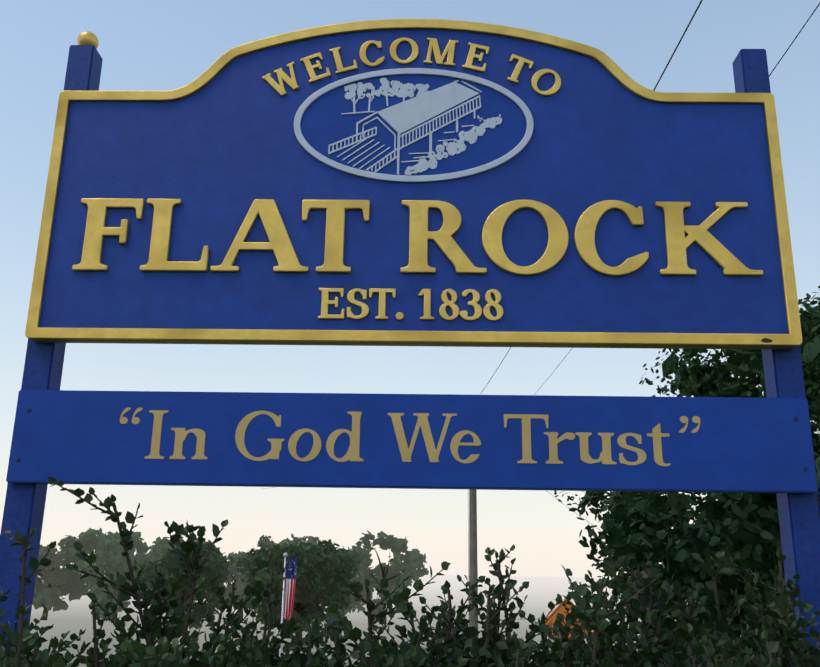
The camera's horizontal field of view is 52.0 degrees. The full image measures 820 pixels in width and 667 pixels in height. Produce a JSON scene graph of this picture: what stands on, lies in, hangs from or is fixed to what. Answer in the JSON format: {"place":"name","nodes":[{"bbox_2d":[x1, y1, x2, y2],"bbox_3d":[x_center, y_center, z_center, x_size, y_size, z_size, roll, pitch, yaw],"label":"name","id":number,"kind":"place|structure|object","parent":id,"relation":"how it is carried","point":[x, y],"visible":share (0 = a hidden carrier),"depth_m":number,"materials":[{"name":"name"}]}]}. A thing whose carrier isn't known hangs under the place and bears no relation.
{"place":"outdoors","nodes":[
{"label":"outdoors","id":0,"kind":"place"},
{"bbox_2d":[30,573,740,666],"bbox_3d":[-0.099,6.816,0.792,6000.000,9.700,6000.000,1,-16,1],"label":"ground","id":1,"kind":"structure","parent":0,"point":[75,617],"depth_m":153.04,"materials":[{"name":"grey plant"}]},
{"bbox_2d":[32,545,90,619],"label":"tree","id":2,"kind":"object","parent":1,"relation":"on","point":[54,586],"visible":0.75,"depth_m":119.21,"materials":[{"name":"green plant"}]},
{"bbox_2d":[57,527,148,619],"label":"tree","id":3,"kind":"object","parent":1,"relation":"on","point":[89,539],"visible":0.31,"depth_m":123.13,"materials":[{"name":"green plant"}]},
{"bbox_2d":[72,540,152,622],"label":"tree","id":4,"kind":"object","parent":1,"relation":"on","point":[111,558],"visible":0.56,"depth_m":113.89,"materials":[{"name":"green plant"}]},
{"bbox_2d":[144,536,211,591],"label":"tree","id":5,"kind":"object","parent":1,"relation":"on","point":[158,548],"visible":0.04,"depth_m":123.83,"materials":[{"name":"green plant"}]},
{"bbox_2d":[132,541,233,628],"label":"tree","id":6,"kind":"object","parent":1,"relation":"on","point":[216,566],"visible":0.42,"depth_m":92.99,"materials":[{"name":"green plant"}]},
{"bbox_2d":[214,551,251,619],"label":"tree","id":7,"kind":"object","parent":1,"relation":"on","point":[235,576],"visible":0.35,"depth_m":129.98,"materials":[{"name":"green plant"}]},
{"bbox_2d":[279,553,297,655],"bbox_3d":[-3.180,8.440,21.349,0.393,5.570,0.117,-3,-16,13],"label":"flag on pole","id":8,"kind":"object","parent":1,"relation":"on","point":[289,582],"visible":0.96,"depth_m":21.86,"materials":[{"name":"multicoloured fabric"}]},
{"bbox_2d":[257,534,320,553],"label":"tree","id":9,"kind":"object","parent":1,"relation":"on","point":[266,540],"visible":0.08,"depth_m":128.62,"materials":[{"name":"green plant"}]},
{"bbox_2d":[235,538,363,641],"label":"tree","id":10,"kind":"object","parent":1,"relation":"on","point":[322,560],"visible":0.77,"depth_m":76.81,"materials":[{"name":"green plant"}]},
{"bbox_2d":[337,548,373,615],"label":"tree","id":11,"kind":"object","parent":1,"relation":"on","point":[366,563],"visible":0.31,"depth_m":120.49,"materials":[{"name":"green plant"}]},
{"bbox_2d":[348,530,428,623],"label":"tree","id":12,"kind":"object","parent":1,"relation":"on","point":[411,564],"visible":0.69,"depth_m":123.59,"materials":[{"name":"green plant"}]},
{"bbox_2d":[0,19,819,665],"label":"welcome sign","id":13,"kind":"object","parent":1,"relation":"on","point":[414,183],"visible":1,"depth_m":2.72,"materials":[{"name":"blue wood"}]},
{"bbox_2d":[0,477,819,666],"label":"shrubs","id":14,"kind":"object","parent":1,"relation":"on","point":[492,646],"visible":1,"depth_m":1.92,"materials":[{"name":"green plant"}]},
{"bbox_2d":[263,0,819,645],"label":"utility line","id":15,"kind":"object","parent":1,"relation":"on","point":[473,578],"visible":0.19,"depth_m":38.18,"materials":[{"name":"grey wood"}]},
{"bbox_2d":[545,599,591,638],"bbox_3d":[3.011,6.756,15.843,1.037,3.388,0.053,1,-16,1],"label":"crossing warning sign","id":16,"kind":"object","parent":1,"relation":"on","point":[560,608],"visible":0.19,"depth_m":16.19,"materials":[{"name":"orange metal"}]},
{"bbox_2d":[546,490,695,620],"bbox_3d":[4.046,6.847,28.738,1.490,11.927,20.370,4,-16,-10],"label":"power line","id":17,"kind":"object","parent":1,"relation":"on","point":[600,530],"visible":0.12,"depth_m":22.38,"materials":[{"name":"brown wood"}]},
{"bbox_2d":[554,286,819,608],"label":"tree","id":18,"kind":"object","parent":1,"relation":"on","point":[695,378],"visible":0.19,"depth_m":22.68,"materials":[{"name":"green plant"}]},
{"bbox_2d":[578,449,819,666],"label":"tree","id":19,"kind":"object","parent":1,"relation":"on","point":[749,528],"visible":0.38,"depth_m":5.58,"materials":[{"name":"green plant"}]},
{"bbox_2d":[754,414,819,600],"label":"tree","id":20,"kind":"object","parent":1,"relation":"on","point":[816,445],"visible":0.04,"depth_m":15.09,"materials":[{"name":"green plant"}]},
{"bbox_2d":[0,274,819,577],"bbox_3d":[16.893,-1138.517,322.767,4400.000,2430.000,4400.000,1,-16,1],"label":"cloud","id":21,"kind":"structure","parent":0,"point":[540,530],"depth_m":2143.93,"materials":[{"name":"white"}]},
{"bbox_2d":[0,0,819,290],"label":"sky","id":22,"kind":"structure","parent":0,"point":[144,45],"materials":[{"name":"blue"}]}
]}

